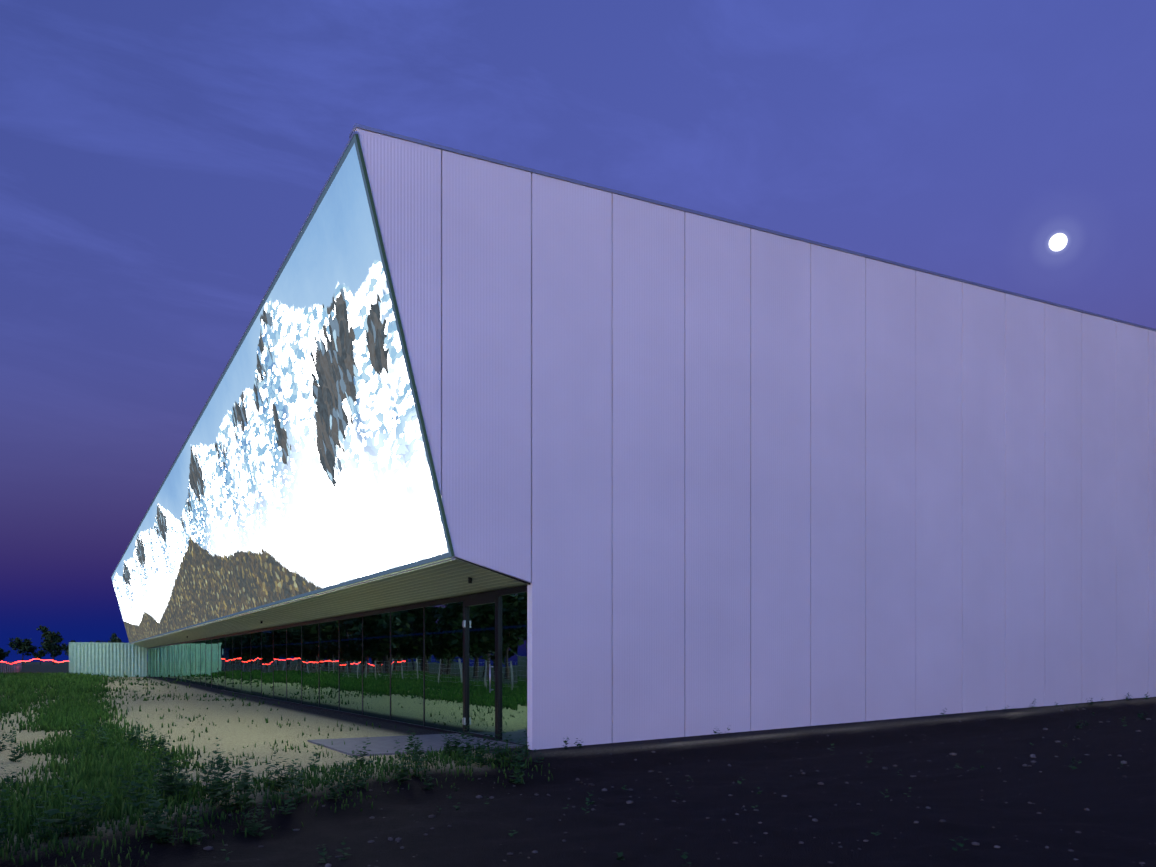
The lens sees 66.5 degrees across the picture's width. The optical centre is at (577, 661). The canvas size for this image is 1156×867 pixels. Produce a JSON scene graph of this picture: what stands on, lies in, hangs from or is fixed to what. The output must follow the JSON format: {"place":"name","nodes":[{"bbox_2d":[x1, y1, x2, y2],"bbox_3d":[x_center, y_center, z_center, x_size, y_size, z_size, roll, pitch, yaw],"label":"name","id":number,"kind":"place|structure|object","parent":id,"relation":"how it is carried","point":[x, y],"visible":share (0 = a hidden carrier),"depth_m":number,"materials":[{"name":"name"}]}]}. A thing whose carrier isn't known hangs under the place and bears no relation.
{"place":"outdoors","nodes":[
{"label":"outdoors","id":0,"kind":"place"},
{"bbox_2d":[0,671,552,866],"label":"grass","id":1,"kind":"structure","parent":0,"point":[90,770],"depth_m":11.12,"materials":[{"name":"green plant"}]},
{"bbox_2d":[0,662,1155,866],"bbox_3d":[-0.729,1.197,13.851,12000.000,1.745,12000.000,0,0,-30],"label":"ground","id":2,"kind":"structure","parent":0,"point":[1059,791],"depth_m":10.31,"materials":[{"name":"black asphalt"}]},
{"bbox_2d":[0,648,11,660],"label":"tree","id":3,"kind":"object","parent":2,"relation":"on","point":[3,654],"visible":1,"depth_m":355.91,"materials":[{"name":"green plant"}]},
{"bbox_2d":[0,662,21,672],"bbox_3d":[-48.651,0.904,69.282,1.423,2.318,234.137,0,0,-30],"label":"building","id":4,"kind":"structure","parent":2,"relation":"on","point":[18,667],"depth_m":129.06,"materials":[{"name":"grey"}]},
{"bbox_2d":[8,637,37,664],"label":"tree","id":5,"kind":"object","parent":2,"relation":"on","point":[25,646],"visible":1,"depth_m":339.40,"materials":[{"name":"green plant"}]},
{"bbox_2d":[0,659,65,663],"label":"light trail","id":6,"kind":"object","parent":2,"relation":"on","point":[33,659],"visible":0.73,"depth_m":139.59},
{"bbox_2d":[32,649,45,664],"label":"tree","id":7,"kind":"object","parent":2,"relation":"on","point":[39,654],"visible":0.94,"depth_m":362.42,"materials":[{"name":"green plant"}]},
{"bbox_2d":[36,625,63,664],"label":"tree","id":8,"kind":"object","parent":2,"relation":"on","point":[50,642],"visible":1,"depth_m":343.11,"materials":[{"name":"green plant"}]},
{"bbox_2d":[61,640,74,655],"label":"tree","id":9,"kind":"object","parent":2,"relation":"on","point":[66,648],"visible":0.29,"depth_m":363.88,"materials":[{"name":"green plant"}]},
{"bbox_2d":[108,632,122,642],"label":"tree","id":10,"kind":"object","parent":2,"relation":"on","point":[115,639],"visible":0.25,"depth_m":386.21,"materials":[{"name":"green plant"}]},
{"bbox_2d":[307,733,523,756],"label":"paving slab","id":11,"kind":"structure","parent":2,"relation":"on","point":[383,745],"depth_m":14.62,"materials":[{"name":"concrete"}]},
{"bbox_2d":[0,692,1149,865],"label":"weeds","id":12,"kind":"object","parent":2,"relation":"on","point":[180,786],"visible":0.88,"depth_m":8.98,"materials":[{"name":"green plant"}]},
{"bbox_2d":[50,708,1155,866],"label":"stones","id":13,"kind":"object","parent":2,"relation":"on","point":[398,839],"visible":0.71,"depth_m":9.66,"materials":[{"name":"grey stone"}]},
{"bbox_2d":[355,128,1155,749],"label":"side wall","id":14,"kind":"structure","parent":2,"relation":"on","point":[699,474],"depth_m":16.19,"materials":[{"name":"metal"}]},
{"bbox_2d":[454,557,529,584],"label":"trim","id":15,"kind":"structure","parent":14,"relation":"attached to","point":[528,583],"depth_m":13.65,"materials":[{"name":"black metal"}]},
{"bbox_2d":[349,123,1155,330],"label":"roof flashing","id":16,"kind":"object","parent":14,"relation":"on","point":[418,141],"visible":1,"depth_m":15.41,"materials":[{"name":"silver metal"}]},
{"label":"container sleepers","id":17,"kind":"object","parent":2,"relation":"on","visible":0},
{"bbox_2d":[69,642,146,676],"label":"corrugated fence","id":18,"kind":"object","parent":17,"relation":"on","point":[116,659],"visible":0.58,"depth_m":77.62,"materials":[{"name":"metal"}]},
{"bbox_2d":[0,0,1155,661],"label":"sky","id":19,"kind":"structure","parent":0,"point":[162,162],"materials":[{"name":"blue"}]},
{"bbox_2d":[1049,234,1066,250],"bbox_3d":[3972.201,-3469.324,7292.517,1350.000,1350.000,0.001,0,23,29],"label":"moon","id":20,"kind":"object","parent":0,"point":[1057,242],"visible":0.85,"depth_m":7292.60,"materials":[{"name":"white"}]},
{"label":"interior room","id":21,"kind":"object","parent":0,"visible":0},
{"bbox_2d":[131,557,526,647],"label":"soffit","id":22,"kind":"structure","parent":21,"relation":"on","point":[447,579],"depth_m":19.12,"materials":[{"name":"beige paint"}]},
{"bbox_2d":[111,131,455,643],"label":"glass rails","id":23,"kind":"object","parent":22,"relation":"on","point":[321,192],"visible":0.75,"depth_m":17.55,"materials":[{"name":"silver metal"}]},
{"bbox_2d":[111,134,454,643],"bbox_3d":[-21.452,-4.506,45.340,1.502,5.874,75.320,0,0,-30],"label":"mural","id":24,"kind":"object","parent":23,"relation":"on","point":[303,465],"visible":0.98,"depth_m":17.71},
{"bbox_2d":[133,558,454,643],"bbox_3d":[-20.804,-1.561,45.845,0.060,0.016,75.100,0,0,-30],"label":"soffit light slot","id":25,"kind":"object","parent":22,"relation":"on","point":[328,592],"visible":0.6,"depth_m":18.49,"materials":[{"name":"white"}]},
{"bbox_2d":[187,577,471,637],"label":"soffit downlights","id":26,"kind":"object","parent":22,"relation":"on","point":[469,579],"visible":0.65,"depth_m":14.55,"materials":[{"name":"black"}]},
{"bbox_2d":[147,585,526,747],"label":"glazing frames","id":27,"kind":"structure","parent":21,"relation":"attached to","point":[482,598],"depth_m":18.25,"materials":[{"name":"black metal"}]},
{"bbox_2d":[148,592,526,744],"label":"glazing","id":28,"kind":"structure","parent":27,"relation":"in","point":[332,665],"depth_m":20.04,"materials":[{"name":"black"}]},
{"bbox_2d":[462,620,492,724],"bbox_3d":[-1.825,0.204,15.776,0.072,1.930,1.332,0,0,-30],"label":"door hardware","id":29,"kind":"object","parent":27,"relation":"attached to","point":[490,666],"depth_m":15.19,"materials":[{"name":"silver metal"}]}
]}

